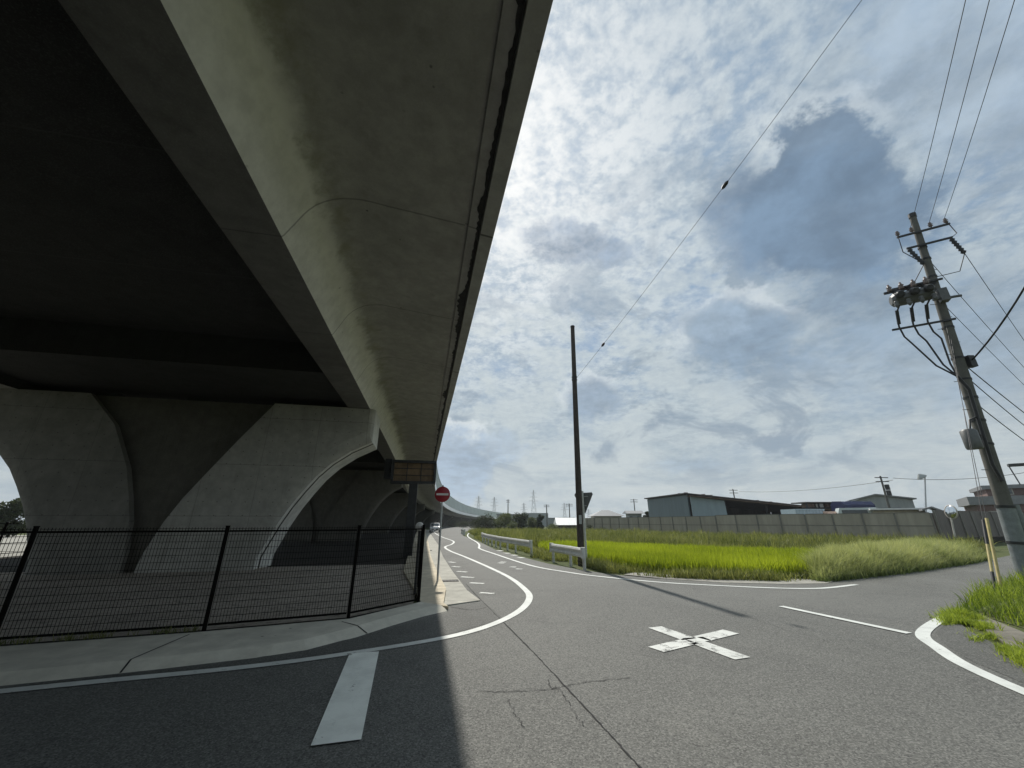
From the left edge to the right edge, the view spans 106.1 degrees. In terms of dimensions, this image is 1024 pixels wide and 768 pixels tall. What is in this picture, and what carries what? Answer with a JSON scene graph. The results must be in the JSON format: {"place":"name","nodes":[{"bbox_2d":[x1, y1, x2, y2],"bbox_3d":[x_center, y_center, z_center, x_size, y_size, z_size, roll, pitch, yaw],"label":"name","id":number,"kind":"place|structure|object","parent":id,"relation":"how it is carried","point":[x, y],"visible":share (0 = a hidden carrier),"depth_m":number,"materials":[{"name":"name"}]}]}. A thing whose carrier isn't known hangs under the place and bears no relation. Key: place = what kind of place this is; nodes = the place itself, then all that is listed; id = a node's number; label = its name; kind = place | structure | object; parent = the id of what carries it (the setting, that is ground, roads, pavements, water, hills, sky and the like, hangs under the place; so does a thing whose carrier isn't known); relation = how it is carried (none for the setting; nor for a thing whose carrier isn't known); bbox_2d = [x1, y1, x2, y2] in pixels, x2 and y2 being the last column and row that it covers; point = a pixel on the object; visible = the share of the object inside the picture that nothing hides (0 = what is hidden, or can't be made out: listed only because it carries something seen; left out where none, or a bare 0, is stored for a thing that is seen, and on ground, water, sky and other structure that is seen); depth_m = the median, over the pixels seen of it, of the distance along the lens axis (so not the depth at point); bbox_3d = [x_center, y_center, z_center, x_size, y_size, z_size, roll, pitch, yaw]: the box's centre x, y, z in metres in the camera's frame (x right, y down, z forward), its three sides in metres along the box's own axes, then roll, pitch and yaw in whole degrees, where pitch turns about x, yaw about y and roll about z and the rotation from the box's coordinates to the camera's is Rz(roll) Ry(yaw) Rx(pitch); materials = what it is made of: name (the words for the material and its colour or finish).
{"place":"outdoors","nodes":[
{"label":"outdoors","id":0,"kind":"place"},
{"bbox_2d":[0,535,26,556],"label":"yard","id":1,"kind":"structure","parent":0,"point":[13,546],"depth_m":27.67,"materials":[{"name":"grey concrete"}]},
{"bbox_2d":[0,498,25,536],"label":"tree","id":2,"kind":"object","parent":1,"relation":"on","point":[12,511],"visible":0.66,"depth_m":42.89,"materials":[{"name":"green plant"}]},
{"bbox_2d":[0,530,415,572],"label":"bare soil","id":3,"kind":"structure","parent":0,"point":[374,543],"depth_m":20.77,"materials":[{"name":"soil"}]},
{"bbox_2d":[0,522,26,553],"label":"yard fence","id":4,"kind":"object","parent":3,"relation":"on","point":[5,527],"visible":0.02,"depth_m":18.16,"materials":[{"name":"grey metal"}]},
{"bbox_2d":[384,459,436,557],"bbox_3d":[-5.301,6.206,19.538,2.610,4.700,0.810,4,-20,-12],"label":"sign gantry","id":5,"kind":"object","parent":3,"relation":"on","point":[413,474],"visible":0.98,"depth_m":19.75,"materials":[{"name":"metal"}]},
{"bbox_2d":[404,529,447,609],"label":"pavement","id":6,"kind":"structure","parent":0,"point":[433,590],"depth_m":11.00,"materials":[{"name":"concrete"}]},
{"bbox_2d":[435,485,449,580],"bbox_3d":[-2.058,4.258,11.048,0.448,2.640,0.083,3,-20,-8],"label":"no entry sign","id":7,"kind":"object","parent":6,"relation":"on","point":[442,494],"visible":0.94,"depth_m":11.31,"materials":[{"name":"metal"}]},
{"bbox_2d":[0,525,1023,767],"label":"road","id":8,"kind":"structure","parent":0,"point":[844,694],"depth_m":3.77,"materials":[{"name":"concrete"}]},
{"bbox_2d":[0,602,446,685],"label":"kerb apron","id":9,"kind":"object","parent":8,"relation":"on","point":[29,663],"visible":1,"depth_m":4.94,"materials":[{"name":"concrete"}]},
{"bbox_2d":[0,602,501,688],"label":"road patch","id":10,"kind":"object","parent":8,"relation":"on","point":[453,620],"visible":0.83,"depth_m":5.80,"materials":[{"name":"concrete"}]},
{"bbox_2d":[0,530,532,692],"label":"edge line","id":11,"kind":"object","parent":8,"relation":"on","point":[526,603],"visible":0.97,"depth_m":4.65,"materials":[{"name":"paint"}]},
{"bbox_2d":[311,651,378,745],"bbox_3d":[-1.627,3.108,3.964,0.360,0.001,2.233,5,-20,-14],"label":"stop line","id":12,"kind":"object","parent":8,"relation":"on","point":[343,717],"visible":1,"depth_m":3.58,"materials":[{"name":"paint"}]},
{"bbox_2d":[429,523,439,531],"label":"car","id":13,"kind":"object","parent":8,"relation":"on","point":[434,526],"visible":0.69,"depth_m":63.17,"materials":[{"name":"silver metal"}]},
{"bbox_2d":[119,584,824,767],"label":"road cracks","id":14,"kind":"object","parent":8,"relation":"on","point":[627,753],"visible":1,"depth_m":4.11,"materials":[{"name":"black asphalt"}]},
{"bbox_2d":[451,550,523,593],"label":"edge ticks","id":15,"kind":"object","parent":8,"relation":"on","point":[473,577],"visible":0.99,"depth_m":11.84,"materials":[{"name":"paint"}]},
{"bbox_2d":[467,533,856,588],"bbox_3d":[-2.675,16.266,40.661,7.466,0.001,68.810,5,-20,-13],"label":"edge line","id":16,"kind":"object","parent":8,"relation":"on","point":[661,582],"visible":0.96,"depth_m":10.76,"materials":[{"name":"paint"}]},
{"bbox_2d":[649,626,748,658],"bbox_3d":[2.629,3.677,5.540,1.306,0.001,1.514,-7,-21,20],"label":"cross marking","id":17,"kind":"object","parent":8,"relation":"on","point":[684,640],"visible":1,"depth_m":5.40,"materials":[{"name":"paint"}]},
{"bbox_2d":[780,606,910,632],"bbox_3d":[5.713,4.120,6.787,0.144,0.001,2.098,6,-21,-16],"label":"side line","id":18,"kind":"object","parent":8,"relation":"on","point":[901,631],"visible":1,"depth_m":6.59,"materials":[{"name":"paint"}]},
{"bbox_2d":[915,618,1023,694],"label":"turn line","id":19,"kind":"object","parent":8,"relation":"on","point":[923,632],"visible":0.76,"depth_m":4.84,"materials":[{"name":"paint"}]},
{"bbox_2d":[935,623,1023,682],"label":"road shoulder","id":20,"kind":"object","parent":8,"relation":"on","point":[959,642],"visible":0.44,"depth_m":5.08,"materials":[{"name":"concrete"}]},
{"bbox_2d":[0,525,1023,644],"bbox_3d":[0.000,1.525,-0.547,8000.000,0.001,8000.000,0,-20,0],"label":"ground","id":21,"kind":"structure","parent":0,"point":[1002,549],"depth_m":17.67,"materials":[{"name":"grey concrete"}]},
{"bbox_2d":[0,388,379,574],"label":"bridge pier","id":22,"kind":"structure","parent":21,"relation":"on","point":[99,461],"depth_m":13.68,"materials":[{"name":"concrete"}]},
{"bbox_2d":[0,0,552,520],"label":"overpass","id":23,"kind":"object","parent":22,"relation":"on","point":[270,202],"visible":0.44,"depth_m":6.30,"materials":[{"name":"concrete"}]},
{"bbox_2d":[0,605,404,645],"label":"fence footing","id":24,"kind":"object","parent":21,"relation":"on","point":[191,631],"visible":0.12,"depth_m":5.83,"materials":[{"name":"concrete"}]},
{"bbox_2d":[0,623,200,645],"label":"fence tufts","id":25,"kind":"object","parent":24,"relation":"on","point":[94,635],"visible":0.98,"depth_m":5.41,"materials":[{"name":"green plant"}]},
{"bbox_2d":[0,524,424,639],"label":"fence","id":26,"kind":"object","parent":24,"relation":"on","point":[22,563],"visible":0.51,"depth_m":6.03,"materials":[{"name":"black metal"}]},
{"bbox_2d":[414,522,422,593],"bbox_3d":[-2.220,4.065,9.044,0.200,1.550,0.090,0,-20,0],"label":"delineator","id":27,"kind":"object","parent":26,"relation":"attached to","point":[419,524],"visible":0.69,"depth_m":9.06,"materials":[{"name":"metal"}]},
{"bbox_2d":[0,564,414,644],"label":"gravel bed","id":28,"kind":"object","parent":21,"relation":"on","point":[366,587],"visible":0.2,"depth_m":8.39,"materials":[{"name":"grey gravel"}]},
{"bbox_2d":[281,469,402,541],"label":"bridge pier","id":29,"kind":"structure","parent":21,"relation":"on","point":[345,499],"depth_m":35.52,"materials":[{"name":"concrete"}]},
{"bbox_2d":[364,493,407,533],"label":"bridge pier","id":30,"kind":"structure","parent":21,"relation":"on","point":[389,509],"depth_m":57.65,"materials":[{"name":"concrete"}]},
{"bbox_2d":[390,504,424,528],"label":"bridge pier","id":31,"kind":"structure","parent":21,"relation":"on","point":[400,521],"depth_m":79.46,"materials":[{"name":"concrete"}]},
{"bbox_2d":[414,510,434,527],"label":"bridge pier","id":32,"kind":"structure","parent":21,"relation":"on","point":[422,516],"depth_m":102.14,"materials":[{"name":"concrete"}]},
{"bbox_2d":[423,513,443,526],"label":"bridge pier","id":33,"kind":"structure","parent":21,"relation":"on","point":[434,517],"depth_m":124.12,"materials":[{"name":"concrete"}]},
{"bbox_2d":[435,515,452,526],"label":"bridge pier","id":34,"kind":"structure","parent":21,"relation":"on","point":[445,518],"depth_m":146.58,"materials":[{"name":"concrete"}]},
{"bbox_2d":[445,519,458,526],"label":"shrub","id":35,"kind":"object","parent":21,"relation":"on","point":[454,522],"visible":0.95,"depth_m":126.96,"materials":[{"name":"green plant"}]},
{"bbox_2d":[425,530,479,605],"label":"gutter slabs","id":36,"kind":"structure","parent":21,"relation":"on","point":[457,593],"depth_m":10.49,"materials":[{"name":"concrete"}]},
{"bbox_2d":[442,579,458,581],"bbox_3d":[-1.800,5.593,10.955,0.550,0.020,0.360,4,-20,-12],"label":"drain grate","id":37,"kind":"object","parent":36,"relation":"on","point":[453,580],"visible":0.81,"depth_m":10.89,"materials":[{"name":"metal"}]},
{"bbox_2d":[444,517,461,525],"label":"bridge pier","id":38,"kind":"structure","parent":21,"relation":"on","point":[456,519],"depth_m":168.86,"materials":[{"name":"concrete"}]},
{"bbox_2d":[456,521,468,526],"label":"shrub","id":39,"kind":"object","parent":21,"relation":"on","point":[461,523],"visible":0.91,"depth_m":120.04,"materials":[{"name":"green plant"}]},
{"bbox_2d":[456,518,470,524],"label":"bridge pier","id":40,"kind":"structure","parent":21,"relation":"on","point":[465,519],"depth_m":191.14,"materials":[{"name":"concrete"}]},
{"bbox_2d":[467,519,476,527],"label":"shrub","id":41,"kind":"object","parent":21,"relation":"on","point":[472,524],"visible":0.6,"depth_m":110.03,"materials":[{"name":"green plant"}]},
{"bbox_2d":[474,513,496,529],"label":"tree","id":42,"kind":"object","parent":21,"relation":"on","point":[486,520],"visible":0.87,"depth_m":76.83,"materials":[{"name":"green plant"}]},
{"bbox_2d":[492,513,511,528],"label":"tree","id":43,"kind":"object","parent":21,"relation":"on","point":[505,520],"visible":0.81,"depth_m":81.92,"materials":[{"name":"green plant"}]},
{"bbox_2d":[481,532,532,555],"bbox_3d":[-0.984,10.767,26.327,0.526,0.795,15.770,4,-20,-12],"label":"guardrail","id":44,"kind":"object","parent":21,"relation":"on","point":[516,542],"visible":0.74,"depth_m":23.11,"materials":[{"name":"white metal"}]},
{"bbox_2d":[507,521,517,529],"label":"shrub","id":45,"kind":"object","parent":21,"relation":"on","point":[512,525],"visible":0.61,"depth_m":70.93,"materials":[{"name":"green plant"}]},
{"bbox_2d":[512,512,528,528],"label":"tree","id":46,"kind":"object","parent":21,"relation":"on","point":[521,518],"visible":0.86,"depth_m":74.75,"materials":[{"name":"green plant"}]},
{"bbox_2d":[496,513,547,526],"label":"factory","id":47,"kind":"structure","parent":21,"relation":"on","point":[535,515],"depth_m":141.80,"materials":[{"name":"grey metal"}]},
{"bbox_2d":[527,517,537,528],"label":"tree","id":48,"kind":"object","parent":21,"relation":"on","point":[531,521],"visible":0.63,"depth_m":78.58,"materials":[{"name":"green plant"}]},
{"bbox_2d":[536,514,543,528],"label":"tree","id":49,"kind":"object","parent":21,"relation":"on","point":[540,518],"visible":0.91,"depth_m":76.87,"materials":[{"name":"green plant"}]},
{"bbox_2d":[546,523,558,529],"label":"shrub","id":50,"kind":"object","parent":21,"relation":"on","point":[552,526],"visible":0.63,"depth_m":69.04,"materials":[{"name":"green plant"}]},
{"bbox_2d":[553,518,576,529],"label":"house","id":51,"kind":"structure","parent":21,"relation":"on","point":[567,522],"depth_m":74.12,"materials":[{"name":"white"}]},
{"bbox_2d":[549,543,585,569],"bbox_3d":[2.157,6.750,15.119,0.245,0.795,3.369,5,-20,-14],"label":"guardrail","id":52,"kind":"object","parent":21,"relation":"on","point":[570,551],"visible":0.85,"depth_m":14.86,"materials":[{"name":"white metal"}]},
{"bbox_2d":[570,325,583,565],"bbox_3d":[2.824,2.230,16.938,0.299,10.840,0.560,-18,-26,40],"label":"dark pole","id":53,"kind":"object","parent":21,"relation":"on","point":[579,519],"visible":0.9,"depth_m":16.55,"materials":[{"name":"metal"}]},
{"bbox_2d":[577,0,861,376],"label":"overhead wire","id":54,"kind":"object","parent":53,"relation":"attached to","point":[725,184],"visible":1,"depth_m":10.24,"materials":[{"name":"black metal"}]},
{"bbox_2d":[574,491,592,559],"bbox_3d":[3.025,5.960,16.034,0.102,2.900,0.980,17,-26,-39],"label":"stop sign","id":55,"kind":"object","parent":21,"relation":"on","point":[586,498],"visible":0.64,"depth_m":16.22,"materials":[{"name":"grey metal"}]},
{"bbox_2d":[474,535,814,581],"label":"road edge grass","id":56,"kind":"structure","parent":21,"relation":"on","point":[603,565],"depth_m":11.81,"materials":[{"name":"green plant"}]},
{"bbox_2d":[585,516,717,533],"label":"panel wall","id":57,"kind":"structure","parent":21,"relation":"on","point":[696,523],"depth_m":47.60,"materials":[{"name":"concrete"}]},
{"bbox_2d":[624,572,832,583],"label":"gravel verge","id":58,"kind":"structure","parent":21,"relation":"on","point":[804,581],"depth_m":10.94,"materials":[{"name":"grey gravel"}]},
{"bbox_2d":[467,526,1003,551],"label":"rough weeds","id":59,"kind":"object","parent":21,"relation":"on","point":[535,535],"visible":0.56,"depth_m":26.26,"materials":[{"name":"green plant"}]},
{"bbox_2d":[780,509,824,513],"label":"container","id":60,"kind":"object","parent":21,"relation":"on","point":[802,511],"visible":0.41,"depth_m":41.32,"materials":[{"name":"white metal"}]},
{"bbox_2d":[791,502,831,510],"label":"building","id":61,"kind":"structure","parent":21,"relation":"on","point":[815,505],"depth_m":43.95,"materials":[{"name":"metal"}]},
{"bbox_2d":[715,512,938,537],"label":"panel wall","id":62,"kind":"structure","parent":21,"relation":"on","point":[908,523],"depth_m":32.94,"materials":[{"name":"concrete"}]},
{"bbox_2d":[823,511,836,513],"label":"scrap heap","id":63,"kind":"object","parent":21,"relation":"on","point":[828,512],"visible":0.02,"depth_m":40.04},
{"bbox_2d":[830,501,874,510],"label":"building","id":64,"kind":"structure","parent":21,"relation":"on","point":[834,505],"depth_m":41.32,"materials":[{"name":"blue metal"}]},
{"bbox_2d":[835,507,875,513],"bbox_3d":[35.733,14.563,40.213,3.179,2.920,7.125,-11,-22,28],"label":"truck","id":65,"kind":"object","parent":21,"relation":"on","point":[852,510],"visible":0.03,"depth_m":37.90,"materials":[{"name":"white metal"}]},
{"bbox_2d":[874,476,891,507],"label":"distant pole","id":66,"kind":"object","parent":21,"relation":"on","point":[887,489],"visible":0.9,"depth_m":52.94,"materials":[{"name":"concrete"}]},
{"bbox_2d":[739,480,890,491],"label":"wire","id":67,"kind":"object","parent":66,"relation":"attached to","point":[823,488],"visible":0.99,"depth_m":63.27,"materials":[{"name":"black metal"}]},
{"bbox_2d":[868,508,924,512],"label":"store shed","id":68,"kind":"structure","parent":21,"relation":"on","point":[891,510],"depth_m":35.68,"materials":[{"name":"white metal"}]},
{"bbox_2d":[917,474,926,511],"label":"floodlight","id":69,"kind":"object","parent":21,"relation":"on","point":[921,476],"visible":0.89,"depth_m":40.67,"materials":[{"name":"metal"}]},
{"bbox_2d":[944,505,957,536],"bbox_3d":[30.466,9.761,26.542,0.517,2.750,0.962,0,-20,0],"label":"traffic mirror","id":70,"kind":"object","parent":21,"relation":"on","point":[951,512],"visible":0.95,"depth_m":26.70,"materials":[{"name":"paint"}]},
{"bbox_2d":[932,510,1023,543],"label":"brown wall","id":71,"kind":"structure","parent":21,"relation":"on","point":[967,523],"depth_m":30.87,"materials":[{"name":"concrete"}]},
{"bbox_2d":[956,463,1023,536],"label":"house","id":72,"kind":"structure","parent":21,"relation":"on","point":[1016,491],"depth_m":43.54,"materials":[{"name":"grey"}]},
{"bbox_2d":[897,473,1019,479],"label":"wire","id":73,"kind":"object","parent":72,"relation":"attached to","point":[951,479],"visible":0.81,"depth_m":51.07,"materials":[{"name":"black metal"}]},
{"bbox_2d":[979,617,1023,648],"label":"concrete strip","id":74,"kind":"object","parent":21,"relation":"on","point":[1011,632],"visible":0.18,"depth_m":5.80,"materials":[{"name":"grey concrete"}]},
{"bbox_2d":[927,604,1023,671],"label":"creeping weeds","id":75,"kind":"object","parent":74,"relation":"on","point":[1011,652],"visible":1,"depth_m":6.04,"materials":[{"name":"green plant"}]},
{"bbox_2d":[0,0,1023,520],"label":"sky","id":76,"kind":"structure","parent":0,"point":[764,357],"materials":[{"name":"blue"}]},
{"bbox_2d":[548,518,555,525],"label":"town block","id":77,"kind":"structure","parent":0,"point":[550,520],"depth_m":160.16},
{"bbox_2d":[589,510,623,517],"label":"house","id":78,"kind":"structure","parent":0,"point":[605,514],"depth_m":76.21,"materials":[{"name":"white"}]},
{"bbox_2d":[622,511,644,516],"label":"house","id":79,"kind":"structure","parent":0,"point":[633,513],"depth_m":79.94,"materials":[{"name":"white"}]},
{"bbox_2d":[644,492,830,516],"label":"warehouse","id":80,"kind":"structure","parent":0,"point":[683,504],"depth_m":53.05,"materials":[{"name":"metal"}]},
{"bbox_2d":[848,494,916,507],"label":"works building","id":81,"kind":"structure","parent":0,"point":[878,500],"depth_m":59.07,"materials":[{"name":"grey metal"}]},
{"bbox_2d":[793,534,991,581],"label":"tall grass","id":82,"kind":"structure","parent":0,"point":[884,558],"depth_m":13.20,"materials":[{"name":"green plant"}]},
{"bbox_2d":[918,506,940,535],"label":"shed","id":83,"kind":"structure","parent":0,"point":[930,508],"depth_m":32.60,"materials":[{"name":"grey metal"}]},
{"bbox_2d":[938,566,1023,627],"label":"bank","id":84,"kind":"structure","parent":0,"point":[992,606],"depth_m":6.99,"materials":[{"name":"green plant"}]},
{"bbox_2d":[883,212,1023,575],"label":"utility pole","id":85,"kind":"object","parent":84,"relation":"on","point":[1010,515],"visible":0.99,"depth_m":13.76,"materials":[{"name":"concrete"}]},
{"bbox_2d":[910,0,965,226],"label":"power wire","id":86,"kind":"object","parent":85,"relation":"attached to","point":[942,100],"visible":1,"depth_m":10.40,"materials":[{"name":"black metal"}]},
{"bbox_2d":[929,0,989,221],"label":"power wire","id":87,"kind":"object","parent":85,"relation":"attached to","point":[963,100],"visible":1,"depth_m":10.41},
{"bbox_2d":[945,321,1001,584],"bbox_3d":[13.723,1.149,11.629,5.742,8.917,0.064,11,-22,-27],"label":"guy wire","id":88,"kind":"object","parent":85,"relation":"attached to","point":[993,550],"visible":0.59,"depth_m":9.63,"materials":[{"name":"grey metal"}]},
{"bbox_2d":[951,339,996,592],"bbox_3d":[13.545,1.510,11.438,6.074,8.109,0.060,11,-22,-28],"label":"guy wire","id":89,"kind":"object","parent":85,"relation":"attached to","point":[988,552],"visible":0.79,"depth_m":9.51,"materials":[{"name":"grey metal"}]},
{"bbox_2d":[933,265,1023,366],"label":"service wire","id":90,"kind":"object","parent":85,"relation":"attached to","point":[976,314],"visible":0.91,"depth_m":17.72,"materials":[{"name":"black metal"}]},
{"bbox_2d":[944,0,1014,217],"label":"power wire","id":91,"kind":"object","parent":85,"relation":"attached to","point":[983,99],"visible":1,"depth_m":10.37,"materials":[{"name":"black metal"}]},
{"bbox_2d":[948,309,1023,384],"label":"service wire","id":92,"kind":"object","parent":85,"relation":"attached to","point":[986,347],"visible":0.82,"depth_m":17.19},
{"bbox_2d":[965,254,1023,339],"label":"service wire","id":93,"kind":"object","parent":85,"relation":"attached to","point":[992,294],"visible":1,"depth_m":16.52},
{"bbox_2d":[968,368,1023,412],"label":"service wire","id":94,"kind":"object","parent":85,"relation":"attached to","point":[995,389],"visible":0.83,"depth_m":15.69,"materials":[{"name":"black metal"}]},
{"bbox_2d":[972,287,1023,359],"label":"heavy cable","id":95,"kind":"object","parent":85,"relation":"attached to","point":[1001,323],"visible":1,"depth_m":12.49,"materials":[{"name":"black rubber"}]},
{"bbox_2d":[973,382,1023,424],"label":"service wire","id":96,"kind":"object","parent":85,"relation":"attached to","point":[997,403],"visible":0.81,"depth_m":15.18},
{"bbox_2d":[981,407,1023,440],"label":"service wire","id":97,"kind":"object","parent":85,"relation":"attached to","point":[1001,423],"visible":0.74,"depth_m":14.70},
{"label":"paddy mud","id":98,"kind":"structure","parent":0,"visible":0},
{"bbox_2d":[537,539,858,576],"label":"rice plants","id":99,"kind":"object","parent":98,"relation":"on","point":[668,556],"visible":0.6,"depth_m":14.17,"materials":[{"name":"green plant"}]}
]}

